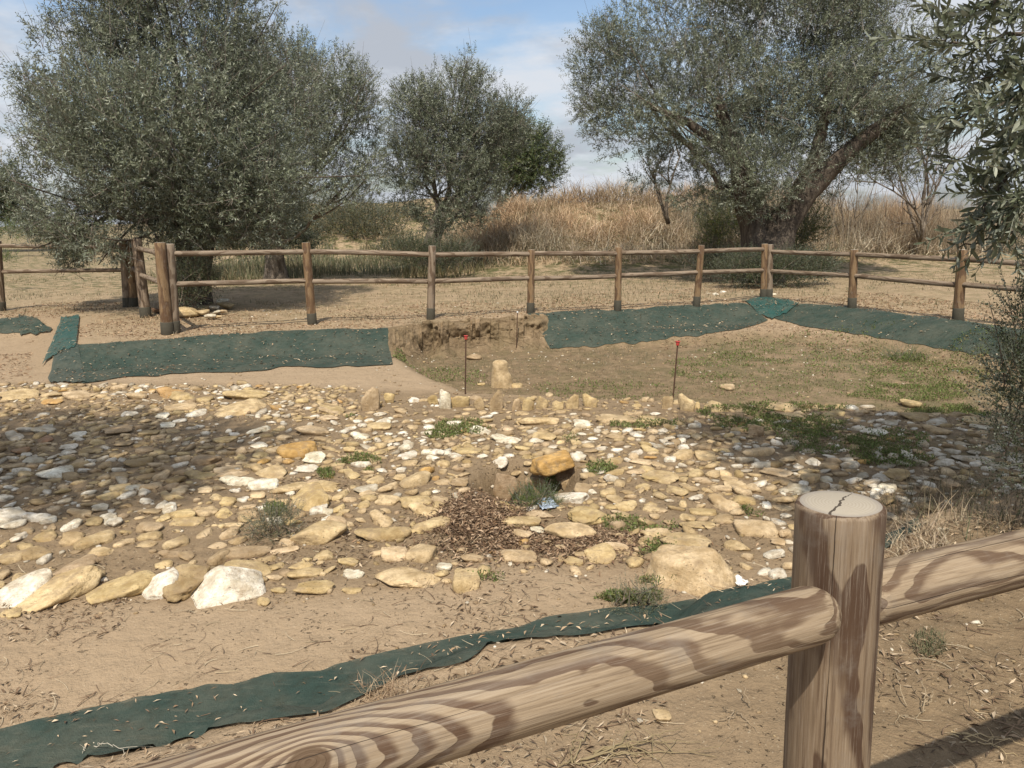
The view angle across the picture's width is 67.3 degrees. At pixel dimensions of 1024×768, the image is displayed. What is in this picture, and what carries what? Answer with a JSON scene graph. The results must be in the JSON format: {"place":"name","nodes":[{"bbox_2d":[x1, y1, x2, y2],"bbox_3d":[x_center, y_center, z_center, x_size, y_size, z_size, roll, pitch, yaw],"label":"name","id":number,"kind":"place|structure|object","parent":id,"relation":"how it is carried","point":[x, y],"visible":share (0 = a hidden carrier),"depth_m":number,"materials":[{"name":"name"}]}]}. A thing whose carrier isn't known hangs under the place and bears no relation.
{"place":"outdoors","nodes":[
{"label":"outdoors","id":0,"kind":"place"},
{"bbox_2d":[1,201,1021,338],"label":"dry grass","id":1,"kind":"structure","parent":0,"point":[467,293],"depth_m":14.95,"materials":[{"name":"plant"}]},
{"bbox_2d":[0,196,1023,767],"bbox_3d":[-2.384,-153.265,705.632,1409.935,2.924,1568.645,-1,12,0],"label":"ground","id":2,"kind":"structure","parent":0,"point":[116,658],"depth_m":4.51,"materials":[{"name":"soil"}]},
{"bbox_2d":[0,317,19,332],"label":"netting","id":3,"kind":"object","parent":2,"relation":"on","point":[7,325],"visible":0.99,"depth_m":12.39,"materials":[{"name":"green fabric"}]},
{"bbox_2d":[7,611,20,618],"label":"pebble","id":4,"kind":"object","parent":2,"relation":"on","point":[16,614],"visible":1,"depth_m":3.44,"materials":[{"name":"stone"}]},
{"bbox_2d":[2,243,26,268],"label":"bush","id":5,"kind":"object","parent":2,"relation":"on","point":[7,255],"visible":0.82,"depth_m":17.75,"materials":[{"name":"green plant"}]},
{"bbox_2d":[0,146,51,243],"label":"tree","id":6,"kind":"object","parent":2,"relation":"on","point":[6,208],"visible":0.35,"depth_m":43.27,"materials":[{"name":"green plant"}]},
{"bbox_2d":[0,568,52,607],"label":"boulder","id":7,"kind":"object","parent":2,"relation":"on","point":[14,593],"visible":0.77,"depth_m":3.66,"materials":[{"name":"stone"}]},
{"bbox_2d":[18,314,50,334],"bbox_3d":[-7.854,-0.953,12.435,1.788,0.238,0.383,9,16,40],"label":"netting","id":8,"kind":"object","parent":2,"relation":"on","point":[34,323],"visible":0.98,"depth_m":12.34,"materials":[{"name":"green fabric"}]},
{"bbox_2d":[0,214,94,243],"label":"reeds","id":9,"kind":"object","parent":2,"relation":"on","point":[7,229],"visible":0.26,"depth_m":37.00,"materials":[{"name":"beige plant"}]},
{"bbox_2d":[13,565,102,613],"bbox_3d":[-2.162,0.995,3.653,0.269,0.093,0.420,5,25,42],"label":"boulder","id":10,"kind":"object","parent":2,"relation":"on","point":[63,587],"visible":0.87,"depth_m":3.63,"materials":[{"name":"stone"}]},
{"bbox_2d":[42,314,78,363],"bbox_3d":[-6.492,-0.692,11.123,0.404,0.251,3.658,-8,14,-27],"label":"netting","id":11,"kind":"object","parent":2,"relation":"on","point":[66,334],"visible":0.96,"depth_m":10.72,"materials":[{"name":"green fabric"}]},
{"bbox_2d":[0,241,128,310],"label":"wooden fence","id":12,"kind":"object","parent":2,"relation":"on","point":[125,289],"visible":0.66,"depth_m":13.80,"materials":[{"name":"brown wood"}]},
{"bbox_2d":[48,343,85,382],"bbox_3d":[-5.449,-0.299,9.345,0.367,0.255,2.085,-8,14,-30],"label":"netting","id":13,"kind":"object","parent":2,"relation":"on","point":[69,362],"visible":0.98,"depth_m":9.38,"materials":[{"name":"green fabric"}]},
{"bbox_2d":[46,225,128,279],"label":"bush","id":14,"kind":"object","parent":2,"relation":"on","point":[65,259],"visible":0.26,"depth_m":14.21,"materials":[{"name":"green plant"}]},
{"bbox_2d":[85,570,155,604],"bbox_3d":[-1.857,0.982,3.671,0.310,0.072,0.220,-19,18,-35],"label":"boulder","id":15,"kind":"object","parent":2,"relation":"on","point":[132,585],"visible":0.96,"depth_m":3.63,"materials":[{"name":"stone"}]},
{"bbox_2d":[127,239,173,335],"bbox_3d":[-5.816,-1.589,12.223,0.243,1.410,4.350,-8,14,-30],"label":"wooden fence","id":16,"kind":"object","parent":2,"relation":"on","point":[138,288],"visible":0.76,"depth_m":11.52,"materials":[{"name":"brown wood"}]},
{"bbox_2d":[141,567,178,599],"bbox_3d":[-1.678,0.972,3.671,0.211,0.091,0.209,12,46,44],"label":"boulder","id":17,"kind":"object","parent":2,"relation":"on","point":[153,589],"visible":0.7,"depth_m":3.63,"materials":[{"name":"stone"}]},
{"bbox_2d":[0,0,359,306],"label":"olive tree","id":18,"kind":"object","parent":2,"relation":"on","point":[196,200],"visible":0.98,"depth_m":12.15,"materials":[{"name":"green plant"}]},
{"bbox_2d":[162,564,207,601],"bbox_3d":[-1.571,0.963,3.686,0.242,0.110,0.283,-23,22,-31],"label":"boulder","id":19,"kind":"object","parent":2,"relation":"on","point":[187,583],"visible":0.75,"depth_m":3.62,"materials":[{"name":"stone"}]},
{"bbox_2d":[151,299,234,317],"bbox_3d":[-5.349,-1.289,13.011,1.359,0.155,2.487,-7,14,-27],"label":"rock pile","id":20,"kind":"object","parent":2,"relation":"on","point":[186,312],"visible":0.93,"depth_m":12.46,"materials":[{"name":"stone"}]},
{"bbox_2d":[151,243,236,308],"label":"bush","id":21,"kind":"object","parent":2,"relation":"on","point":[193,272],"visible":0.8,"depth_m":12.59,"materials":[{"name":"green plant"}]},
{"bbox_2d":[191,565,265,608],"bbox_3d":[-1.356,0.949,3.643,0.358,0.142,0.260,-7,16,-25],"label":"boulder","id":22,"kind":"object","parent":2,"relation":"on","point":[219,585],"visible":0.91,"depth_m":3.59,"materials":[{"name":"stone"}]},
{"bbox_2d":[78,327,392,382],"bbox_3d":[-3.503,-0.416,9.773,3.940,0.266,1.800,-4,13,-13],"label":"netting","id":23,"kind":"object","parent":2,"relation":"on","point":[253,346],"visible":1,"depth_m":9.92,"materials":[{"name":"green fabric"}]},
{"bbox_2d":[223,559,272,575],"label":"boulder","id":24,"kind":"object","parent":2,"relation":"on","point":[264,569],"visible":0.46,"depth_m":3.84,"materials":[{"name":"stone"}]},
{"bbox_2d":[175,197,327,262],"bbox_3d":[-7.425,-4.583,21.419,4.409,2.484,2.610,-1,12,0],"label":"bush","id":25,"kind":"object","parent":2,"relation":"on","point":[305,238],"visible":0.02,"depth_m":21.54,"materials":[{"name":"green plant"}]},
{"bbox_2d":[233,491,310,544],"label":"weed tuft","id":26,"kind":"object","parent":2,"relation":"on","point":[271,522],"visible":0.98,"depth_m":4.27,"materials":[{"name":"green plant"}]},
{"bbox_2d":[194,15,396,278],"bbox_3d":[-5.029,-5.410,18.009,4.756,6.325,3.641,-1,12,0],"label":"olive tree","id":27,"kind":"object","parent":2,"relation":"on","point":[275,267],"visible":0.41,"depth_m":17.54,"materials":[{"name":"green plant"}]},
{"bbox_2d":[276,440,317,458],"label":"boulder","id":28,"kind":"object","parent":2,"relation":"on","point":[301,449],"visible":0.81,"depth_m":5.72,"materials":[{"name":"stone"}]},
{"bbox_2d":[291,482,328,510],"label":"boulder","id":29,"kind":"object","parent":2,"relation":"on","point":[312,494],"visible":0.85,"depth_m":4.76,"materials":[{"name":"stone"}]},
{"bbox_2d":[289,520,347,544],"bbox_3d":[-1.070,0.834,4.265,0.320,0.102,0.218,-6,8,-23],"label":"boulder","id":30,"kind":"object","parent":2,"relation":"on","point":[322,532],"visible":0.98,"depth_m":4.20,"materials":[{"name":"stone"}]},
{"bbox_2d":[266,188,427,245],"bbox_3d":[-7.540,-6.622,30.784,8.984,3.150,6.006,-1,12,0],"label":"bush","id":31,"kind":"object","parent":2,"relation":"on","point":[342,217],"visible":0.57,"depth_m":29.58,"materials":[{"name":"green plant"}]},
{"bbox_2d":[343,569,360,578],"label":"pebble","id":32,"kind":"object","parent":2,"relation":"on","point":[350,575],"visible":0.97,"depth_m":3.79,"materials":[{"name":"stone"}]},
{"bbox_2d":[146,194,566,284],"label":"weeds","id":33,"kind":"object","parent":2,"relation":"on","point":[326,268],"visible":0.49,"depth_m":22.00,"materials":[{"name":"green plant"}]},
{"bbox_2d":[374,567,441,587],"bbox_3d":[-0.509,0.949,3.766,0.336,0.061,0.230,-1,8,2],"label":"boulder","id":34,"kind":"object","parent":2,"relation":"on","point":[404,577],"visible":0.99,"depth_m":3.71,"materials":[{"name":"stone"}]},
{"bbox_2d":[405,544,436,562],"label":"boulder","id":35,"kind":"object","parent":2,"relation":"on","point":[422,553],"visible":0.98,"depth_m":3.96,"materials":[{"name":"stone"}]},
{"bbox_2d":[365,222,484,273],"bbox_3d":[-2.061,-3.311,18.732,2.990,1.434,1.665,-1,12,0],"label":"bush","id":36,"kind":"object","parent":2,"relation":"on","point":[409,246],"visible":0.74,"depth_m":18.64,"materials":[{"name":"green plant"}]},
{"bbox_2d":[368,29,539,263],"bbox_3d":[-1.527,-6.184,21.256,4.575,6.444,5.849,-1,12,0],"label":"olive tree","id":37,"kind":"object","parent":2,"relation":"on","point":[428,107],"visible":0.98,"depth_m":19.71,"materials":[{"name":"green plant"}]},
{"bbox_2d":[0,518,922,767],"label":"netting","id":38,"kind":"object","parent":2,"relation":"on","point":[26,745],"visible":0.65,"depth_m":2.79,"materials":[{"name":"green fabric"}]},
{"bbox_2d":[81,741,149,753],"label":"dead plant","id":39,"kind":"object","parent":38,"relation":"on","point":[111,745],"visible":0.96,"depth_m":2.44,"materials":[{"name":"beige plant"}]},
{"bbox_2d":[351,660,435,702],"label":"dry weeds","id":40,"kind":"object","parent":38,"relation":"on","point":[385,689],"visible":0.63,"depth_m":2.48,"materials":[{"name":"plant"}]},
{"bbox_2d":[464,335,467,393],"bbox_3d":[-0.457,-0.142,7.749,0.054,0.702,0.045,-9,15,-32],"label":"marker rod","id":41,"kind":"object","parent":2,"relation":"on","point":[465,337],"visible":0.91,"depth_m":7.71,"materials":[{"name":"metal"}]},
{"bbox_2d":[452,568,480,592],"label":"boulder","id":42,"kind":"object","parent":2,"relation":"on","point":[464,580],"visible":0.98,"depth_m":3.64,"materials":[{"name":"stone"}]},
{"bbox_2d":[166,242,767,333],"bbox_3d":[-0.125,-1.590,11.869,9.690,1.384,0.500,-5,13,-16],"label":"wooden fence","id":43,"kind":"object","parent":2,"relation":"on","point":[306,251],"visible":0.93,"depth_m":11.47,"materials":[{"name":"brown wood"}]},
{"bbox_2d":[388,313,548,357],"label":"earth bank","id":44,"kind":"structure","parent":2,"relation":"on","point":[425,336],"depth_m":11.28,"materials":[{"name":"soil"}]},
{"bbox_2d":[466,354,481,359],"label":"rock","id":45,"kind":"object","parent":2,"relation":"on","point":[475,357],"visible":0.88,"depth_m":10.68,"materials":[{"name":"stone"}]},
{"bbox_2d":[491,360,511,388],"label":"standing stone","id":46,"kind":"object","parent":2,"relation":"on","point":[501,377],"visible":0.94,"depth_m":8.90,"materials":[{"name":"stone"}]},
{"bbox_2d":[0,393,1013,613],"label":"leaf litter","id":47,"kind":"object","parent":2,"relation":"on","point":[474,453],"visible":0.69,"depth_m":4.97,"materials":[{"name":"brown plant"}]},
{"bbox_2d":[0,402,1016,631],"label":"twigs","id":48,"kind":"object","parent":2,"relation":"on","point":[450,497],"visible":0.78,"depth_m":4.76,"materials":[{"name":"brown wood"}]},
{"bbox_2d":[0,380,1023,617],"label":"rubble pavement","id":49,"kind":"structure","parent":2,"relation":"on","point":[11,517],"depth_m":5.29,"materials":[{"name":"stone"}]},
{"bbox_2d":[0,467,1023,767],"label":"leaf litter","id":50,"kind":"object","parent":2,"relation":"on","point":[618,763],"visible":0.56,"depth_m":2.65,"materials":[{"name":"brown plant"}]},
{"bbox_2d":[0,287,1023,390],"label":"leaf litter","id":51,"kind":"object","parent":2,"relation":"on","point":[865,301],"visible":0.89,"depth_m":11.91,"materials":[{"name":"brown plant"}]},
{"bbox_2d":[0,531,1023,767],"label":"twigs","id":52,"kind":"object","parent":2,"relation":"on","point":[586,626],"visible":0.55,"depth_m":2.80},
{"bbox_2d":[516,311,517,347],"bbox_3d":[0.074,-0.751,11.336,0.046,0.642,0.026,-1,12,0],"label":"marker rod","id":53,"kind":"object","parent":2,"relation":"on","point":[516,329],"visible":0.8,"depth_m":11.33,"materials":[{"name":"metal"}]},
{"bbox_2d":[512,383,522,387],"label":"boulder","id":54,"kind":"object","parent":2,"relation":"on","point":[517,385],"visible":0.98,"depth_m":8.95,"materials":[{"name":"stone"}]},
{"bbox_2d":[480,93,574,212],"bbox_3d":[0.446,-8.051,30.440,3.724,6.010,7.840,-1,12,0],"label":"tree","id":55,"kind":"object","parent":2,"relation":"on","point":[538,155],"visible":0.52,"depth_m":27.56,"materials":[{"name":"green plant"}]},
{"bbox_2d":[361,387,699,411],"bbox_3d":[0.166,0.162,7.255,3.124,0.359,0.520,0,12,5],"label":"kerb row","id":56,"kind":"object","parent":2,"relation":"on","point":[370,399],"visible":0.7,"depth_m":7.12,"materials":[{"name":"stone"}]},
{"bbox_2d":[493,473,568,500],"bbox_3d":[0.124,0.703,5.442,0.846,0.190,0.217,-1,12,0],"label":"stone cist","id":57,"kind":"object","parent":2,"relation":"on","point":[502,481],"visible":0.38,"depth_m":5.36,"materials":[{"name":"stone"}]},
{"bbox_2d":[529,450,574,476],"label":"boulder","id":58,"kind":"object","parent":57,"relation":"on","point":[551,464],"visible":1,"depth_m":5.29,"materials":[{"name":"stone"}]},
{"bbox_2d":[500,477,573,511],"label":"weed tuft","id":59,"kind":"object","parent":2,"relation":"on","point":[540,496],"visible":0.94,"depth_m":4.67,"materials":[{"name":"green plant"}]},
{"bbox_2d":[538,497,558,509],"bbox_3d":[0.207,0.724,4.669,0.123,0.021,0.157,-6,13,-22],"label":"plastic scrap","id":60,"kind":"object","parent":2,"relation":"on","point":[548,506],"visible":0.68,"depth_m":4.64,"materials":[{"name":"blue plastic"}]},
{"bbox_2d":[333,485,781,579],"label":"leaf litter","id":61,"kind":"object","parent":2,"relation":"on","point":[483,515],"visible":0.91,"depth_m":4.22,"materials":[{"name":"brown plant"}]},
{"bbox_2d":[544,522,596,538],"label":"boulder","id":62,"kind":"object","parent":2,"relation":"on","point":[561,530],"visible":0.89,"depth_m":4.21,"materials":[{"name":"stone"}]},
{"bbox_2d":[554,492,588,503],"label":"boulder","id":63,"kind":"object","parent":2,"relation":"on","point":[580,497],"visible":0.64,"depth_m":4.74,"materials":[{"name":"stone"}]},
{"bbox_2d":[128,491,1023,767],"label":"foreground fence","id":64,"kind":"object","parent":2,"relation":"on","point":[835,606],"visible":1,"depth_m":0.89,"materials":[{"name":"brown wood"}]},
{"bbox_2d":[567,506,610,524],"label":"boulder","id":65,"kind":"object","parent":2,"relation":"on","point":[586,515],"visible":0.89,"depth_m":4.42,"materials":[{"name":"stone"}]},
{"bbox_2d":[584,543,615,563],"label":"boulder","id":66,"kind":"object","parent":2,"relation":"on","point":[602,553],"visible":0.98,"depth_m":3.92,"materials":[{"name":"stone"}]},
{"bbox_2d":[262,319,1001,604],"bbox_3d":[1.150,-0.098,8.420,6.597,0.532,9.455,8,15,36],"label":"ground cover","id":67,"kind":"object","parent":2,"relation":"on","point":[770,419],"visible":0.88,"depth_m":6.65,"materials":[{"name":"green plant"}]},
{"bbox_2d":[557,714,723,767],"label":"dead plant","id":68,"kind":"object","parent":2,"relation":"on","point":[607,748],"visible":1,"depth_m":2.18,"materials":[{"name":"beige plant"}]},
{"bbox_2d":[603,568,679,620],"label":"weed tuft","id":69,"kind":"object","parent":2,"relation":"on","point":[655,601],"visible":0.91,"depth_m":3.43,"materials":[{"name":"green plant"}]},
{"bbox_2d":[528,303,767,347],"bbox_3d":[2.251,-0.927,12.039,3.919,0.432,1.328,-4,13,-12],"label":"netting","id":70,"kind":"object","parent":2,"relation":"on","point":[582,331],"visible":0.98,"depth_m":12.02,"materials":[{"name":"green fabric"}]},
{"bbox_2d":[0,296,978,765],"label":"leaf litter","id":71,"kind":"object","parent":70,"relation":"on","point":[380,360],"visible":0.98,"depth_m":9.42,"materials":[{"name":"brown plant"}]},
{"bbox_2d":[652,708,671,720],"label":"pebble","id":72,"kind":"object","parent":2,"relation":"on","point":[662,714],"visible":1,"depth_m":2.33,"materials":[{"name":"stone"}]},
{"bbox_2d":[641,108,691,224],"bbox_3d":[4.176,-5.965,21.114,1.364,3.121,1.106,-8,14,-28],"label":"bare shrub","id":73,"kind":"object","parent":2,"relation":"on","point":[664,209],"visible":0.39,"depth_m":21.26,"materials":[{"name":"brown plant"}]},
{"bbox_2d":[673,341,679,401],"bbox_3d":[1.520,-0.057,7.146,0.067,0.693,0.046,-1,12,0],"label":"marker rod","id":74,"kind":"object","parent":2,"relation":"on","point":[677,343],"visible":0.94,"depth_m":7.12,"materials":[{"name":"metal"}]},
{"bbox_2d":[643,544,736,596],"bbox_3d":[0.857,0.890,3.696,0.441,0.173,0.320,5,13,27],"label":"boulder","id":75,"kind":"object","parent":2,"relation":"on","point":[693,567],"visible":0.92,"depth_m":3.63,"materials":[{"name":"stone"}]},
{"bbox_2d":[672,238,734,283],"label":"bush","id":76,"kind":"object","parent":2,"relation":"on","point":[707,260],"visible":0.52,"depth_m":16.79,"materials":[{"name":"green plant"}]},
{"bbox_2d":[401,319,1021,415],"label":"grass","id":77,"kind":"structure","parent":2,"relation":"on","point":[862,368],"depth_m":9.64,"materials":[{"name":"green plant"}]},
{"bbox_2d":[686,178,740,255],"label":"bush","id":78,"kind":"object","parent":2,"relation":"on","point":[718,232],"visible":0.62,"depth_m":20.93,"materials":[{"name":"green plant"}]},
{"bbox_2d":[719,384,734,390],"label":"boulder","id":79,"kind":"object","parent":2,"relation":"on","point":[729,387],"visible":0.95,"depth_m":8.63,"materials":[{"name":"stone"}]},
{"bbox_2d":[441,170,1023,266],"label":"reeds","id":80,"kind":"object","parent":2,"relation":"on","point":[601,197],"visible":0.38,"depth_m":22.74,"materials":[{"name":"plant"}]},
{"bbox_2d":[711,685,757,746],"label":"dead plant","id":81,"kind":"object","parent":2,"relation":"on","point":[730,716],"visible":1,"depth_m":2.32,"materials":[{"name":"beige plant"}]},
{"bbox_2d":[735,574,747,585],"bbox_3d":[1.076,0.931,3.651,0.068,0.020,0.086,-6,13,-22],"label":"plastic scrap","id":82,"kind":"object","parent":2,"relation":"on","point":[739,579],"visible":0.79,"depth_m":3.63,"materials":[{"name":"white plastic"}]},
{"bbox_2d":[748,425,763,436],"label":"boulder","id":83,"kind":"object","parent":2,"relation":"on","point":[755,430],"visible":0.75,"depth_m":6.03,"materials":[{"name":"stone"}]},
{"bbox_2d":[556,0,967,282],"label":"olive tree","id":84,"kind":"object","parent":2,"relation":"on","point":[759,218],"visible":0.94,"depth_m":15.65,"materials":[{"name":"green plant"}]},
{"bbox_2d":[745,296,799,317],"bbox_3d":[4.309,-1.312,13.037,0.775,0.244,1.172,-4,13,-14],"label":"netting","id":85,"kind":"object","parent":2,"relation":"on","point":[771,309],"visible":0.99,"depth_m":12.78,"materials":[{"name":"green fabric"}]},
{"bbox_2d":[706,238,848,289],"bbox_3d":[5.381,-2.327,15.483,3.027,1.345,1.591,-1,12,0],"label":"bush","id":86,"kind":"object","parent":2,"relation":"on","point":[803,262],"visible":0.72,"depth_m":15.36,"materials":[{"name":"green plant"}]},
{"bbox_2d":[794,190,840,264],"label":"bush","id":87,"kind":"object","parent":2,"relation":"on","point":[807,228],"visible":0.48,"depth_m":19.86,"materials":[{"name":"green plant"}]},
{"bbox_2d":[809,121,885,238],"bbox_3d":[9.465,-5.793,22.140,2.511,3.547,1.582,4,13,20],"label":"bare shrub","id":88,"kind":"object","parent":2,"relation":"on","point":[841,204],"visible":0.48,"depth_m":22.31,"materials":[{"name":"brown plant"}]},
{"bbox_2d":[767,244,1022,319],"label":"wooden fence","id":89,"kind":"object","parent":2,"relation":"on","point":[960,284],"visible":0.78,"depth_m":11.34,"materials":[{"name":"brown wood"}]},
{"bbox_2d":[774,303,1023,358],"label":"netting","id":90,"kind":"object","parent":2,"relation":"on","point":[938,332],"visible":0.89,"depth_m":10.75,"materials":[{"name":"green fabric"}]},
{"bbox_2d":[876,341,933,361],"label":"weed tuft","id":91,"kind":"object","parent":2,"relation":"on","point":[911,352],"visible":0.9,"depth_m":9.81,"materials":[{"name":"green plant"}]},
{"bbox_2d":[899,399,922,407],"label":"boulder","id":92,"kind":"object","parent":2,"relation":"on","point":[909,403],"visible":0.93,"depth_m":7.68,"materials":[{"name":"stone"}]},
{"bbox_2d":[891,670,934,727],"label":"dead plant","id":93,"kind":"object","parent":2,"relation":"on","point":[923,705],"visible":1,"depth_m":2.37,"materials":[{"name":"beige plant"}]},
{"bbox_2d":[840,60,999,241],"bbox_3d":[10.548,-6.198,20.145,3.809,4.965,2.748,10,17,42],"label":"bare shrub","id":94,"kind":"object","parent":2,"relation":"on","point":[923,223],"visible":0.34,"depth_m":20.37,"materials":[{"name":"brown plant"}]},
{"bbox_2d":[902,623,957,658],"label":"dry weeds","id":95,"kind":"object","parent":2,"relation":"on","point":[929,643],"visible":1,"depth_m":2.70,"materials":[{"name":"plant"}]},
{"bbox_2d":[884,505,984,556],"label":"dry weeds","id":96,"kind":"object","parent":2,"relation":"on","point":[920,533],"visible":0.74,"depth_m":3.52,"materials":[{"name":"plant"}]},
{"bbox_2d":[855,458,1023,540],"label":"dry weeds","id":97,"kind":"object","parent":2,"relation":"on","point":[964,493],"visible":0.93,"depth_m":3.86,"materials":[{"name":"plant"}]},
{"bbox_2d":[863,0,1023,284],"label":"olive tree","id":98,"kind":"object","parent":2,"relation":"on","point":[1007,142],"visible":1,"depth_m":2.60,"materials":[{"name":"green plant"}]},
{"bbox_2d":[969,620,980,623],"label":"pebble","id":99,"kind":"object","parent":2,"relation":"on","point":[976,622],"visible":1,"depth_m":2.84,"materials":[{"name":"stone"}]},
{"bbox_2d":[948,243,1023,513],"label":"shrub","id":100,"kind":"object","parent":2,"relation":"on","point":[1016,350],"visible":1,"depth_m":3.59,"materials":[{"name":"green plant"}]},
{"bbox_2d":[950,727,1021,757],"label":"dead plant","id":101,"kind":"object","parent":2,"relation":"on","point":[969,734],"visible":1,"depth_m":2.20,"materials":[{"name":"brown plant"}]},
{"bbox_2d":[0,0,1023,225],"label":"sky","id":102,"kind":"structure","parent":0,"point":[521,38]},
{"bbox_2d":[5,254,1019,323],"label":"grass","id":103,"kind":"structure","parent":0,"point":[479,293],"depth_m":15.46,"materials":[{"name":"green plant"}]}
]}

